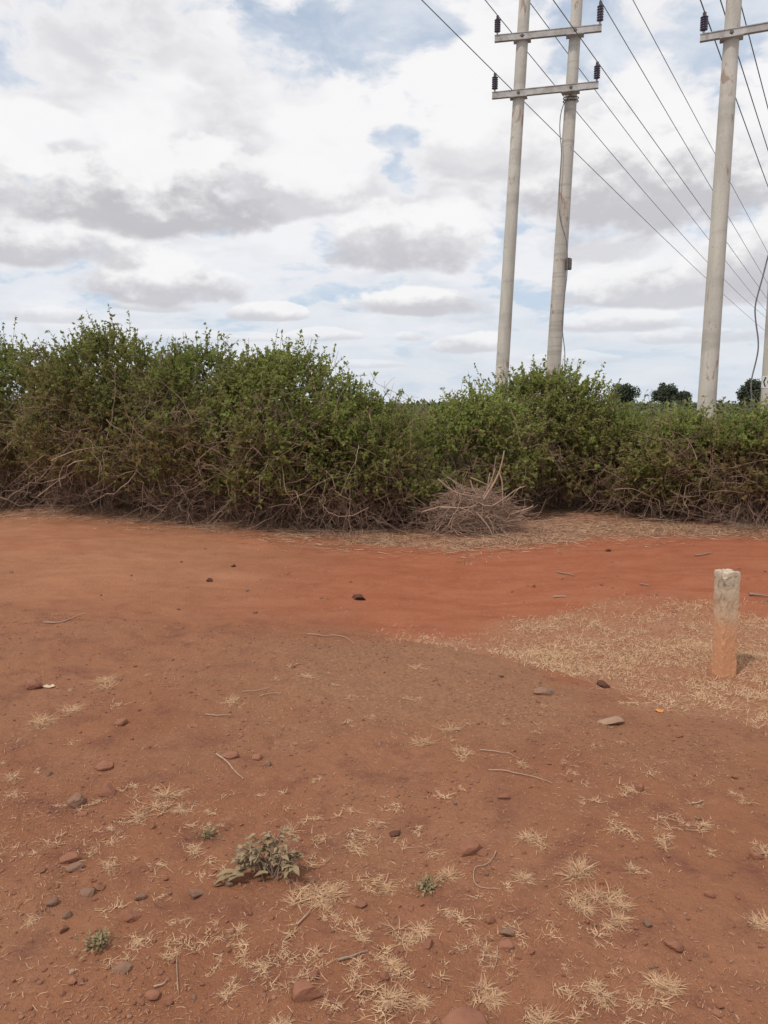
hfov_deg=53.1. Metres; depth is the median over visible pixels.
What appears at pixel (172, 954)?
grass tuft
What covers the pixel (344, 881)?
grass tuft
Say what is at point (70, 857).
stone
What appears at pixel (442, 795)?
grass tuft
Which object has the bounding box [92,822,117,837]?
grass tuft
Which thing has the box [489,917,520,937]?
grass tuft
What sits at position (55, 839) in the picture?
grass tuft
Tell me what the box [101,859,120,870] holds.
grass tuft
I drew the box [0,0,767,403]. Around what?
sky
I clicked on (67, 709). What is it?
grass tuft
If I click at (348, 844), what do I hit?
grass tuft
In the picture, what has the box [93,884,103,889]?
pebble
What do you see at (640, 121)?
power line
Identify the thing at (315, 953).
grass tuft
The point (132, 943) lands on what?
grass tuft
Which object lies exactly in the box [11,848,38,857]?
grass tuft
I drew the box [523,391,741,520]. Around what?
hedge bush
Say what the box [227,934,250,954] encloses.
grass tuft
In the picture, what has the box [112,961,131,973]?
stone
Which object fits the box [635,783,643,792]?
stone
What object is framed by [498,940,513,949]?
stone
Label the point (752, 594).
stick
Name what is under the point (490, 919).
pebble
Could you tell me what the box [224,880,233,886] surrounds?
pebble
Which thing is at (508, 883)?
grass tuft
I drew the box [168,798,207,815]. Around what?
grass tuft
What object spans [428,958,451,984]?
grass tuft
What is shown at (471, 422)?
hedge bush
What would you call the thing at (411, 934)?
grass tuft
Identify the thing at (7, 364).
hedge bush
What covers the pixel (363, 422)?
hedge bush
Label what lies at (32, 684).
stone
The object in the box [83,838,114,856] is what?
grass tuft
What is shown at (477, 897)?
grass tuft
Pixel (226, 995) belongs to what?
grass tuft
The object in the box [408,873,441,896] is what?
green sprig
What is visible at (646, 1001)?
grass tuft
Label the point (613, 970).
grass tuft
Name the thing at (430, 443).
hedge bush
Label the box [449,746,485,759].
grass tuft
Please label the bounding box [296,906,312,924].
stick
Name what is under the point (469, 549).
verge litter
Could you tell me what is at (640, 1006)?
grass tuft
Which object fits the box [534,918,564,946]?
grass tuft
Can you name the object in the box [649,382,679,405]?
distant tree
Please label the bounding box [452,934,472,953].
grass tuft
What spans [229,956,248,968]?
grass tuft
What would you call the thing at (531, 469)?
hedge bush
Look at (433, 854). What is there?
grass tuft
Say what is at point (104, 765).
stone
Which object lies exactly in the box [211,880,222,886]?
pebble
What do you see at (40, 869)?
pebble
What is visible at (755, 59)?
power line
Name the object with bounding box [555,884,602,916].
grass tuft
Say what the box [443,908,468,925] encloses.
grass tuft
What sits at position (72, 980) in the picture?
stone
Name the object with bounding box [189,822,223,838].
green sprig
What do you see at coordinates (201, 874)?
grass tuft
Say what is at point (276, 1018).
grass tuft
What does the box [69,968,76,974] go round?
stone
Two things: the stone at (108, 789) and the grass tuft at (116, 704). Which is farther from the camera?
the grass tuft at (116, 704)
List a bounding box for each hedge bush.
[0,304,210,518]
[0,317,117,509]
[0,360,132,502]
[0,384,35,487]
[5,351,208,505]
[27,322,297,529]
[144,371,317,506]
[152,329,423,536]
[245,362,450,535]
[266,394,433,496]
[348,427,490,531]
[388,371,573,521]
[389,420,476,473]
[428,354,659,514]
[441,411,562,494]
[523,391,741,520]
[565,395,760,525]
[631,390,767,531]
[749,394,767,518]
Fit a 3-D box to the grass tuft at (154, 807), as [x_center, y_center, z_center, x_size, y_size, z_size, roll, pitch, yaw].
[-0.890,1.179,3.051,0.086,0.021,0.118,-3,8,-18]
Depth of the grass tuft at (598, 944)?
2.30 m
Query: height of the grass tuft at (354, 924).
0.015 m
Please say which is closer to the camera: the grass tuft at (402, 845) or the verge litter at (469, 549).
the grass tuft at (402, 845)
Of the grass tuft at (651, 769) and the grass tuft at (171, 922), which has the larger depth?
the grass tuft at (651, 769)
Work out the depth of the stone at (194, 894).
2.52 m
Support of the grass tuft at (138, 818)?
on the ground at (64, 568)
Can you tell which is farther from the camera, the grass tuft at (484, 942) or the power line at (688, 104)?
the power line at (688, 104)
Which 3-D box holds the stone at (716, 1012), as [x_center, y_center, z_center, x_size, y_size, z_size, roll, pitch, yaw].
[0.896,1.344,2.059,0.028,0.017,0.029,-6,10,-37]
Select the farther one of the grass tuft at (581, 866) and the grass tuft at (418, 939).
the grass tuft at (581, 866)
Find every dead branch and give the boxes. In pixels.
[38,466,87,495]
[51,446,109,460]
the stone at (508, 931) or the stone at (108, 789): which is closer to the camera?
the stone at (508, 931)
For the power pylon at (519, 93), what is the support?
on the ground at (64, 568)
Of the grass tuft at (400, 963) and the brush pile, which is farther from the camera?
the brush pile
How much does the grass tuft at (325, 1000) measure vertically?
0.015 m
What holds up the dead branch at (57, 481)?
attached to the hedge bush at (88, 348)
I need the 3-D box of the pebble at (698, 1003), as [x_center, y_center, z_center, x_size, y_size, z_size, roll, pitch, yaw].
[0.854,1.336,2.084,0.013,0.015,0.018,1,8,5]
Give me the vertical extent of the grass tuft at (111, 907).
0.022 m
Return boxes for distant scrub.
[7,398,759,443]
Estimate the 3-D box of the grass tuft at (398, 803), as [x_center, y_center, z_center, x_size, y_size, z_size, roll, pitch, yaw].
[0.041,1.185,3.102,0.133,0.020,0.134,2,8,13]
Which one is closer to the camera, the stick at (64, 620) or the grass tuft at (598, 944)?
the grass tuft at (598, 944)
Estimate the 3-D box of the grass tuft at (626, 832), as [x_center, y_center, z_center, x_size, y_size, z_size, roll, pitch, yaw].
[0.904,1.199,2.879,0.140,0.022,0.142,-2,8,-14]
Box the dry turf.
[367,592,767,732]
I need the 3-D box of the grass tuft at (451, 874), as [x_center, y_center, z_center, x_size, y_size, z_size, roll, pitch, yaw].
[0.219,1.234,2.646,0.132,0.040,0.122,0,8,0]
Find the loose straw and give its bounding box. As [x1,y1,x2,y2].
[0,611,767,1023]
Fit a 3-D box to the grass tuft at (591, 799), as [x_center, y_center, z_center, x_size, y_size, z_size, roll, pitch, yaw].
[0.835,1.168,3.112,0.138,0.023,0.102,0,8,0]
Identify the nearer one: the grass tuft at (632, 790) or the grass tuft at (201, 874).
the grass tuft at (201, 874)
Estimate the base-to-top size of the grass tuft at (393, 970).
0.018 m
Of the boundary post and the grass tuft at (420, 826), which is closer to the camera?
the grass tuft at (420, 826)
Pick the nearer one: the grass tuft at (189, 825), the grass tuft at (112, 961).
the grass tuft at (112, 961)
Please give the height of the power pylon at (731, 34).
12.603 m
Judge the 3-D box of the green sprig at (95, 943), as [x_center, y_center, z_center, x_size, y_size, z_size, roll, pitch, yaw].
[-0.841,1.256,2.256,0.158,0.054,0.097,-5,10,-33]
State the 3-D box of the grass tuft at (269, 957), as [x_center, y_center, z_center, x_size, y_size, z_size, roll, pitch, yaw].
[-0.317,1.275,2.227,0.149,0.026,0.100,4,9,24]
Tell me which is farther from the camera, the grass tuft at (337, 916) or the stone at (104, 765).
the stone at (104, 765)
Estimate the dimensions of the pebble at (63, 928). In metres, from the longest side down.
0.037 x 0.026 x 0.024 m
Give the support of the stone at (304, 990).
on the ground at (64, 568)
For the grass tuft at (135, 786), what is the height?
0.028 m
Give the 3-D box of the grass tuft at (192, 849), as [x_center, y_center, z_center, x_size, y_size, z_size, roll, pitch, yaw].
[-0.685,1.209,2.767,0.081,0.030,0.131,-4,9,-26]
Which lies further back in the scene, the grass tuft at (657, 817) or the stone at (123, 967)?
the grass tuft at (657, 817)
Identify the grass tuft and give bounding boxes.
[1,770,19,782]
[11,710,62,730]
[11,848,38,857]
[23,913,45,928]
[44,832,69,846]
[54,700,87,715]
[73,801,97,811]
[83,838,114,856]
[90,674,121,690]
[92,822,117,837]
[95,897,132,917]
[97,951,137,980]
[98,828,129,846]
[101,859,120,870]
[103,699,133,709]
[114,810,156,825]
[118,780,138,792]
[120,784,183,821]
[123,932,152,953]
[129,935,147,947]
[131,932,154,948]
[146,859,181,877]
[150,804,170,815]
[154,946,182,962]
[162,930,182,947]
[166,918,203,947]
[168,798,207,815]
[169,917,187,924]
[174,821,200,832]
[180,925,221,955]
[181,840,204,859]
[182,870,219,878]
[198,853,233,874]
[201,821,222,831]
[208,963,222,974]
[214,929,236,947]
[214,977,246,1003]
[221,694,245,708]
[227,921,251,937]
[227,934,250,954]
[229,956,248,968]
[236,948,249,956]
[244,957,271,976]
[248,974,272,981]
[254,969,305,1010]
[259,941,291,966]
[263,942,297,961]
[268,953,310,975]
[270,1011,284,1023]
[272,1016,293,1023]
[275,819,303,838]
[275,927,300,946]
[276,878,350,914]
[276,915,298,939]
[289,940,336,975]
[295,813,323,825]
[295,854,322,869]
[298,672,317,679]
[300,960,324,983]
[302,960,321,980]
[305,944,333,963]
[306,825,339,847]
[308,995,344,1017]
[310,774,321,783]
[318,901,335,920]
[323,909,343,924]
[330,917,363,929]
[333,804,360,819]
[333,875,353,888]
[335,915,369,941]
[341,962,384,1005]
[342,827,371,839]
[342,833,378,857]
[342,960,365,982]
[345,839,358,853]
[350,953,375,977]
[350,986,373,1006]
[351,872,383,886]
[353,880,378,896]
[354,987,397,1023]
[355,927,374,944]
[365,818,389,825]
[369,943,395,960]
[369,979,435,1017]
[374,955,410,982]
[375,875,411,895]
[377,1009,417,1023]
[379,799,407,815]
[379,916,435,952]
[379,952,417,985]
[388,952,407,975]
[393,838,410,850]
[402,664,429,669]
[408,735,441,749]
[408,928,430,947]
[410,823,425,839]
[425,849,449,861]
[426,793,453,802]
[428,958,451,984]
[430,721,465,735]
[433,862,460,882]
[436,903,474,924]
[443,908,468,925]
[446,908,487,930]
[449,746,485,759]
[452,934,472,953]
[464,891,494,905]
[465,974,510,1011]
[466,930,486,945]
[470,947,500,964]
[470,990,490,1007]
[474,931,495,952]
[482,944,501,962]
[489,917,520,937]
[501,881,519,899]
[502,951,519,968]
[510,867,537,884]
[511,1001,538,1021]
[514,921,540,949]
[515,828,559,854]
[516,759,527,768]
[516,999,566,1023]
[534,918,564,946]
[548,971,592,998]
[554,894,592,920]
[555,853,600,886]
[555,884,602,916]
[555,983,593,1013]
[559,996,598,1014]
[565,1006,584,1023]
[575,923,605,940]
[578,794,604,804]
[579,880,636,915]
[580,974,619,1009]
[591,906,636,933]
[593,935,613,947]
[601,994,618,1011]
[602,960,623,977]
[604,811,624,825]
[607,825,631,832]
[612,776,647,797]
[612,826,647,839]
[615,700,634,705]
[618,785,650,796]
[620,993,660,1012]
[623,861,653,876]
[625,992,662,1023]
[635,982,675,1011]
[636,967,691,1001]
[638,997,655,1006]
[640,763,662,775]
[651,812,685,829]
[652,832,680,851]
[679,817,716,837]
[703,845,720,857]
[735,792,757,804]
[736,908,767,932]
[752,842,767,860]
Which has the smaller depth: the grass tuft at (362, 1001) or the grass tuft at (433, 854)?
the grass tuft at (362, 1001)
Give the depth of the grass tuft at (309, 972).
2.14 m
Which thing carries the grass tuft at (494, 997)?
on the ground at (64, 568)
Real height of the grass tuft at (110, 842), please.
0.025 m
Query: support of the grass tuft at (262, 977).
on the ground at (64, 568)
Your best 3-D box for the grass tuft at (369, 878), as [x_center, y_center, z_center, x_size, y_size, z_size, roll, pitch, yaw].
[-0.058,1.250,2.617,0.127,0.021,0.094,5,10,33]
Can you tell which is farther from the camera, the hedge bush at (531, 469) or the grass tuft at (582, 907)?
the hedge bush at (531, 469)
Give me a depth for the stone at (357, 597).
6.62 m
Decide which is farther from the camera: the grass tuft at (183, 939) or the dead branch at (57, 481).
the dead branch at (57, 481)
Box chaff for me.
[0,609,764,1023]
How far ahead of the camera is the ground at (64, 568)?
3.47 m
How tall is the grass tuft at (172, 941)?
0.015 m
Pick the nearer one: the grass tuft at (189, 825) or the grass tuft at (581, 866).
the grass tuft at (581, 866)
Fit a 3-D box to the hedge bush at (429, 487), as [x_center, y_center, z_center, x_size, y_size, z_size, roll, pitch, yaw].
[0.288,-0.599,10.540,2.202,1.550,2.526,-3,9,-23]
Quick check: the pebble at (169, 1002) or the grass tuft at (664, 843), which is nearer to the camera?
the pebble at (169, 1002)
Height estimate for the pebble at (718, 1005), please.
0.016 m
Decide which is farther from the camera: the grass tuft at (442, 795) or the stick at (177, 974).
the grass tuft at (442, 795)
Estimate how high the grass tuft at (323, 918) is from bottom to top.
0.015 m
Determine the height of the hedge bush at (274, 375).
2.665 m
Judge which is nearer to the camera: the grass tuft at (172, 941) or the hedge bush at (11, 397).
the grass tuft at (172, 941)
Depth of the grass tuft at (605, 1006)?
2.08 m
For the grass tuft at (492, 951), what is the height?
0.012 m
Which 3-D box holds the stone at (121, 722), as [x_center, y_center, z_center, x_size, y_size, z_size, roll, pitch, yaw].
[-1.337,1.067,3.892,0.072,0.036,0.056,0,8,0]
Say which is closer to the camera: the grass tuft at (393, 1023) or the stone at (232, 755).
the grass tuft at (393, 1023)
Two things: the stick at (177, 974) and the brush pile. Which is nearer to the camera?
the stick at (177, 974)
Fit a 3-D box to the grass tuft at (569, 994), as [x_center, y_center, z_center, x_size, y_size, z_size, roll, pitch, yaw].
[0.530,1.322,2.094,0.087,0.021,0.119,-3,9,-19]
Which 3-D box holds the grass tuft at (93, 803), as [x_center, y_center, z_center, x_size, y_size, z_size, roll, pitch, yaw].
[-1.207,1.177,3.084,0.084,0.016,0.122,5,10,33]
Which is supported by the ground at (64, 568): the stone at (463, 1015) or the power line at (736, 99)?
the stone at (463, 1015)
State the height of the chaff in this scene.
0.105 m
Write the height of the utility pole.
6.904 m
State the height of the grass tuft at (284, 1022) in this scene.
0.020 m
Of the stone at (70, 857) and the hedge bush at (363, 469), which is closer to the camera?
the stone at (70, 857)
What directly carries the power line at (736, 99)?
attached to the power pylon at (731, 34)
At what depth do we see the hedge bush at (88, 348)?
10.80 m
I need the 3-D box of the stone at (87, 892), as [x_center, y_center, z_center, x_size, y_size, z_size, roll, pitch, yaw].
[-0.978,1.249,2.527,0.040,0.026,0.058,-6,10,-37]
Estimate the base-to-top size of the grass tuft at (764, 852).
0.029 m
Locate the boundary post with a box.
[712,569,740,677]
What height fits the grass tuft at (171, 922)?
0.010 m
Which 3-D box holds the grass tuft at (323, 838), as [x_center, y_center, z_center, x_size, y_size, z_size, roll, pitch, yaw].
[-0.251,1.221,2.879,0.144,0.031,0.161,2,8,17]
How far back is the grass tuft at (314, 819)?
3.02 m
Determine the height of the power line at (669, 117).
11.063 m
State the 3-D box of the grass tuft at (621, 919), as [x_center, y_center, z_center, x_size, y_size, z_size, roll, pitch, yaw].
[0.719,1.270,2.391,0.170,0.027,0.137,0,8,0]
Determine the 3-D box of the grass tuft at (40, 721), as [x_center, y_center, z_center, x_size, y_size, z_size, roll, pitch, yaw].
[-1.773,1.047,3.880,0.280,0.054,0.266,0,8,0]
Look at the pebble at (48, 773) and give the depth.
3.35 m
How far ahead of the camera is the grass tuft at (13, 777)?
3.33 m
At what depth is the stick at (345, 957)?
2.21 m
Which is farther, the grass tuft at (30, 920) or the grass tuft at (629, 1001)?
the grass tuft at (30, 920)
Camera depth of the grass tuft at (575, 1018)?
2.03 m
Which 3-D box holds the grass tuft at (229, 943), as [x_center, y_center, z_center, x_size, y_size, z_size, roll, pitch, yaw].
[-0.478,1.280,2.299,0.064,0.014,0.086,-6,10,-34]
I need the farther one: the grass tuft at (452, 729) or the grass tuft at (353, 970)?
the grass tuft at (452, 729)
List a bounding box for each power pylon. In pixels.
[492,0,603,418]
[697,0,767,421]
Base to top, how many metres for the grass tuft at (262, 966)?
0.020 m
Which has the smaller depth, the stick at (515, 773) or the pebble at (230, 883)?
the pebble at (230, 883)
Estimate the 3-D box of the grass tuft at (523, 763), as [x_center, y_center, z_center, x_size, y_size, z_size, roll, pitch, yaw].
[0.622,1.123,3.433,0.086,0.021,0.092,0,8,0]
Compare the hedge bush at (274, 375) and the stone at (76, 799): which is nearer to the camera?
the stone at (76, 799)
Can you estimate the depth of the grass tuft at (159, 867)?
2.68 m
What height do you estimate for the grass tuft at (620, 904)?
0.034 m
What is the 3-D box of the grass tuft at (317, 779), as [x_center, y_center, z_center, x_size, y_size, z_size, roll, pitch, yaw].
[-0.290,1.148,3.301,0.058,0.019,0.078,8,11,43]
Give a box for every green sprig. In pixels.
[70,923,120,959]
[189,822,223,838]
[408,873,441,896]
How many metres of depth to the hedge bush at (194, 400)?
12.19 m
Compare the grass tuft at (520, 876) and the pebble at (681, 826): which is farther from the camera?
the pebble at (681, 826)
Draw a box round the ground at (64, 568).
[0,404,767,1023]
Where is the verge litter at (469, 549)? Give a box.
[0,500,767,566]
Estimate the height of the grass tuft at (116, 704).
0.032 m
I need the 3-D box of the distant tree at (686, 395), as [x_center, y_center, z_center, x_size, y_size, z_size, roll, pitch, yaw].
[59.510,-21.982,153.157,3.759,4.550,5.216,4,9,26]
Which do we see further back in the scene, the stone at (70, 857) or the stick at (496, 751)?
the stick at (496, 751)
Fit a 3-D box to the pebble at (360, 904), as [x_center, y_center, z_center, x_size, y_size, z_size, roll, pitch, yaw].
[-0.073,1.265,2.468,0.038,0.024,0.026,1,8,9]
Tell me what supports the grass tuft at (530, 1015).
on the ground at (64, 568)
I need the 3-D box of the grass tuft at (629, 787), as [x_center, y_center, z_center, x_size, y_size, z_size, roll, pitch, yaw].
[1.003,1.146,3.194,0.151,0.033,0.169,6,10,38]
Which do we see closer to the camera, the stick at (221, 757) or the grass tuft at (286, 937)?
the grass tuft at (286, 937)
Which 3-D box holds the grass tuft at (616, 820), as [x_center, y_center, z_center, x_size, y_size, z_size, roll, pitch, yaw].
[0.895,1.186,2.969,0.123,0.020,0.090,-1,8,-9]
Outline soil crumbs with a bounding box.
[0,609,767,1023]
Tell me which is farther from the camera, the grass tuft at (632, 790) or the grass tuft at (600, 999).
the grass tuft at (632, 790)
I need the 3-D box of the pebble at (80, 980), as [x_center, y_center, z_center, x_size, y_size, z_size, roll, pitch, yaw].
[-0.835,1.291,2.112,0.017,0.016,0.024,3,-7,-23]
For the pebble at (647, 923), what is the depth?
2.37 m
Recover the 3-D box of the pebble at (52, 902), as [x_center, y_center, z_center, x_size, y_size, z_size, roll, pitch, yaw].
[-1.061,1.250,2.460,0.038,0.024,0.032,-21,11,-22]
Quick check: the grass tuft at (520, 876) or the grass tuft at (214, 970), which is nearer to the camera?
the grass tuft at (214, 970)
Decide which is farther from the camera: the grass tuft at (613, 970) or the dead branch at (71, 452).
the dead branch at (71, 452)
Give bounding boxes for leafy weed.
[213,825,303,885]
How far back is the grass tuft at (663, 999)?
2.10 m
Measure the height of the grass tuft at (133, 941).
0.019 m
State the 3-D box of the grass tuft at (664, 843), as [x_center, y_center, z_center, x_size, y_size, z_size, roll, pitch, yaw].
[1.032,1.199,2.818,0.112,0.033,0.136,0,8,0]
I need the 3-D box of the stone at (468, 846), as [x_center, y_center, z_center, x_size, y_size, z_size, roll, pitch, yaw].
[0.314,1.225,2.795,0.092,0.068,0.070,0,8,0]
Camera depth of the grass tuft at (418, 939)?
2.32 m
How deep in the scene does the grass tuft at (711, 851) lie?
2.77 m
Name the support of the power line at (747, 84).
attached to the power pylon at (731, 34)
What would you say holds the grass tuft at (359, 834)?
on the ground at (64, 568)
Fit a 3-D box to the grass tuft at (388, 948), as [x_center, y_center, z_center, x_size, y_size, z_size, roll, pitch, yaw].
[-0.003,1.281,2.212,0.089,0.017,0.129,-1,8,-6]
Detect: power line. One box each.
[421,0,763,329]
[485,0,762,314]
[530,3,764,308]
[553,0,766,297]
[600,0,767,283]
[633,0,767,252]
[700,0,767,185]
[720,0,767,149]
[741,8,767,107]
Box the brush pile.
[386,451,573,540]
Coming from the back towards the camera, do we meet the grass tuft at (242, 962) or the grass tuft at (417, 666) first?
the grass tuft at (417, 666)
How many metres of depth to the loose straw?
2.68 m
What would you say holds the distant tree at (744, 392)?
on the ground at (64, 568)
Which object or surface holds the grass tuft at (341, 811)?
on the ground at (64, 568)
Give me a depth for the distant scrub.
37.95 m
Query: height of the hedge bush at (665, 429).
1.811 m
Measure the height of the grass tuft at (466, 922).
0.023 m
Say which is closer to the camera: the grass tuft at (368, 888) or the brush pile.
the grass tuft at (368, 888)
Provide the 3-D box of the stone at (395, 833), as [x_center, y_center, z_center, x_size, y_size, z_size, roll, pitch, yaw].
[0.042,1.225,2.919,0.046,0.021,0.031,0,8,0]
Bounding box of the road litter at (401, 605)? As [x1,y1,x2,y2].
[72,536,764,647]
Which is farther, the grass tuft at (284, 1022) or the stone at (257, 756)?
the stone at (257, 756)
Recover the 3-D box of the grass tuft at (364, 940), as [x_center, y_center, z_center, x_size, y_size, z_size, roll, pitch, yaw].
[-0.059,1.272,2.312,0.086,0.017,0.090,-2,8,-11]
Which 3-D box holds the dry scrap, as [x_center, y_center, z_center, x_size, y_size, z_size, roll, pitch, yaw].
[-1.935,1.004,4.429,0.074,0.011,0.037,0,8,0]
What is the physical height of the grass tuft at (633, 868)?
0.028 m
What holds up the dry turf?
on the ground at (64, 568)
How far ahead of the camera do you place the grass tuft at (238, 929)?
2.35 m
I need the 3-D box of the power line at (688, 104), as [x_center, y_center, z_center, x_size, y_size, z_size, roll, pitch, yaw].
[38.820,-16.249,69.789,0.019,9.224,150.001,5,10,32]
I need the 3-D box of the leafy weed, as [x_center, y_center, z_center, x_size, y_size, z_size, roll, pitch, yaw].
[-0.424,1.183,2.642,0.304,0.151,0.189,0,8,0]
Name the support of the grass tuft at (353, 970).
on the ground at (64, 568)
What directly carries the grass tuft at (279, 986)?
on the ground at (64, 568)
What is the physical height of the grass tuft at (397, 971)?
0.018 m
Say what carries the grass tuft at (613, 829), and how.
on the ground at (64, 568)
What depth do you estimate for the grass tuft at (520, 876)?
2.61 m
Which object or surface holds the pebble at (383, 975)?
on the ground at (64, 568)
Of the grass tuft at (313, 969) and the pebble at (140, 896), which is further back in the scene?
the pebble at (140, 896)
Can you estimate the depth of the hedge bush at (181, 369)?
10.16 m
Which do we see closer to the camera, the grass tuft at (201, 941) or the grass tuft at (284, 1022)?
the grass tuft at (284, 1022)
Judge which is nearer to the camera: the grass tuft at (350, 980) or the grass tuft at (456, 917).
the grass tuft at (350, 980)
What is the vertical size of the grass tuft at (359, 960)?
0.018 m
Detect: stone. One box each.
[25,678,42,689]
[59,852,78,863]
[65,862,84,871]
[67,792,84,808]
[67,976,77,984]
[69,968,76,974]
[76,811,86,816]
[80,887,93,897]
[94,761,113,770]
[99,783,115,796]
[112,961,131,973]
[113,718,128,725]
[123,909,141,922]
[145,990,159,999]
[188,889,204,899]
[221,751,239,758]
[252,753,261,759]
[265,760,270,766]
[293,979,320,1002]
[352,594,365,599]
[389,830,400,836]
[441,1006,487,1023]
[458,837,482,856]
[498,793,509,799]
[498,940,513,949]
[499,926,513,936]
[534,687,553,695]
[597,680,609,687]
[597,716,623,724]
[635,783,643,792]
[664,939,682,952]
[704,889,715,897]
[711,1008,724,1017]
[749,851,763,859]
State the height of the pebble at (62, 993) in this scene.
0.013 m
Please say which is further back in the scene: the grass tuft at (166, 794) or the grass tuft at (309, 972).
the grass tuft at (166, 794)
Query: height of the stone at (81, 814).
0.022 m
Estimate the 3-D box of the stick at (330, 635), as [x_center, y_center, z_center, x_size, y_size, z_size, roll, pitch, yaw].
[-0.348,0.880,5.372,0.436,0.021,0.091,6,10,36]
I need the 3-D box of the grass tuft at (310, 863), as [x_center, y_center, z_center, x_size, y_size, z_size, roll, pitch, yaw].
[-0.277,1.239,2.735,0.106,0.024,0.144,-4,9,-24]
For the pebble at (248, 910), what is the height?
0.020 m
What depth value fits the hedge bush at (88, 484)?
12.36 m
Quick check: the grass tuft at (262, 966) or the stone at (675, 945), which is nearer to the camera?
the grass tuft at (262, 966)
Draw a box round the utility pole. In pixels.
[750,255,767,506]
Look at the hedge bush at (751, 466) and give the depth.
10.20 m
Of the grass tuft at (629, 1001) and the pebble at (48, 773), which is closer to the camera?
the grass tuft at (629, 1001)
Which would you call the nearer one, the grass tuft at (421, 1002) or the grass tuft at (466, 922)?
the grass tuft at (421, 1002)
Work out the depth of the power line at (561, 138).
21.08 m
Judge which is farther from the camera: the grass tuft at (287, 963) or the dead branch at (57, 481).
the dead branch at (57, 481)
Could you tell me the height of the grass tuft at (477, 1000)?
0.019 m
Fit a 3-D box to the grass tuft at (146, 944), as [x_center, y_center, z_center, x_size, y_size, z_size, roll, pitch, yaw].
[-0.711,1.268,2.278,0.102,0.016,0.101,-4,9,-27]
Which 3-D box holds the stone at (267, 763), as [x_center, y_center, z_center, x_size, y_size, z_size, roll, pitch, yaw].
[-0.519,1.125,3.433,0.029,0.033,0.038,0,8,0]
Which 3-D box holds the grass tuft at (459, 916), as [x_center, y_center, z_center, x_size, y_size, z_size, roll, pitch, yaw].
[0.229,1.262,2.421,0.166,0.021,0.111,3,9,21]
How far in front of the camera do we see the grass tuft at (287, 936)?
2.34 m
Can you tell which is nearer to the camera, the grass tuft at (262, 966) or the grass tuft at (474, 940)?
the grass tuft at (262, 966)
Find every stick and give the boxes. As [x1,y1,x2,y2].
[43,613,86,622]
[176,959,178,992]
[216,753,242,778]
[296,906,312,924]
[307,633,353,643]
[338,950,367,960]
[473,851,497,888]
[480,749,519,758]
[489,769,551,782]
[748,593,767,596]
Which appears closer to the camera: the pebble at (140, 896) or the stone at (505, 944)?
the stone at (505, 944)
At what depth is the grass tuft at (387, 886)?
2.59 m
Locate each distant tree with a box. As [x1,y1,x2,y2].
[610,383,641,404]
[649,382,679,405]
[676,391,692,406]
[735,378,760,405]
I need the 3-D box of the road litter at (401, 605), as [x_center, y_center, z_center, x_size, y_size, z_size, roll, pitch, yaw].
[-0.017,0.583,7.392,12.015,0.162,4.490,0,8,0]
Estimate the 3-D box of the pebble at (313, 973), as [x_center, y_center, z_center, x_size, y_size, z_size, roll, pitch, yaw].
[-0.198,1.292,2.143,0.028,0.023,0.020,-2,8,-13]
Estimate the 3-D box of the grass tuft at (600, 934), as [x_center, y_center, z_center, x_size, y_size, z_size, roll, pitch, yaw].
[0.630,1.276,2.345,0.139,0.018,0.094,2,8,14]
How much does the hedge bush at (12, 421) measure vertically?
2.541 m
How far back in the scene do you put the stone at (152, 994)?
2.08 m
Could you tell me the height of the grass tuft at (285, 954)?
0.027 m
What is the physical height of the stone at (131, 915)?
0.044 m
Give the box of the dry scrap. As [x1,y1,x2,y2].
[43,684,54,687]
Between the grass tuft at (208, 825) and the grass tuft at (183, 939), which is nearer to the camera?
the grass tuft at (183, 939)
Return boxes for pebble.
[34,866,45,873]
[45,771,52,776]
[46,897,58,906]
[60,925,68,933]
[60,990,65,996]
[62,910,72,918]
[77,977,83,984]
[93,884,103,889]
[135,893,145,899]
[166,999,173,1005]
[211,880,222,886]
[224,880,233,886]
[246,908,251,915]
[308,970,317,978]
[355,901,367,908]
[379,971,388,980]
[423,939,432,949]
[476,848,487,856]
[486,916,494,923]
[642,919,651,927]
[678,824,685,829]
[696,1000,701,1007]
[716,1003,723,1007]
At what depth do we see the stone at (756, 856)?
2.74 m
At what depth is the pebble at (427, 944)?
2.27 m
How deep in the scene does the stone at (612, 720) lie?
3.87 m
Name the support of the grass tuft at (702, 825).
on the ground at (64, 568)
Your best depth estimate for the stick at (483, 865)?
2.65 m
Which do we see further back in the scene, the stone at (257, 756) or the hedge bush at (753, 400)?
the hedge bush at (753, 400)
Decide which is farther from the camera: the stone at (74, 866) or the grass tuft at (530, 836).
the grass tuft at (530, 836)
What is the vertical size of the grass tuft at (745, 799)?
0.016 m
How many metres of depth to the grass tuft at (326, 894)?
2.52 m
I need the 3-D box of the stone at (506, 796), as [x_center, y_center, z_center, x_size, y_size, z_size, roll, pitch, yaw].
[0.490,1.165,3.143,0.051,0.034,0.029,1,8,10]
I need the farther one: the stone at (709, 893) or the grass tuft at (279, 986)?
the stone at (709, 893)
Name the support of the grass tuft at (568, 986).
on the ground at (64, 568)
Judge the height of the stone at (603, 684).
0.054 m
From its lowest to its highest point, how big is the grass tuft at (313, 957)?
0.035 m
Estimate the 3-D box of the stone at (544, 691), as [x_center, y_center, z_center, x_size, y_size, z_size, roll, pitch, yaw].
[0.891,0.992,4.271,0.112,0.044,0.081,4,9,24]
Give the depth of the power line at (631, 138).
25.63 m
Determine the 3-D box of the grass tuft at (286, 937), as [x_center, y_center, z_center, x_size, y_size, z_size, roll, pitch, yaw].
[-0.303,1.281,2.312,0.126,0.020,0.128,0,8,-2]

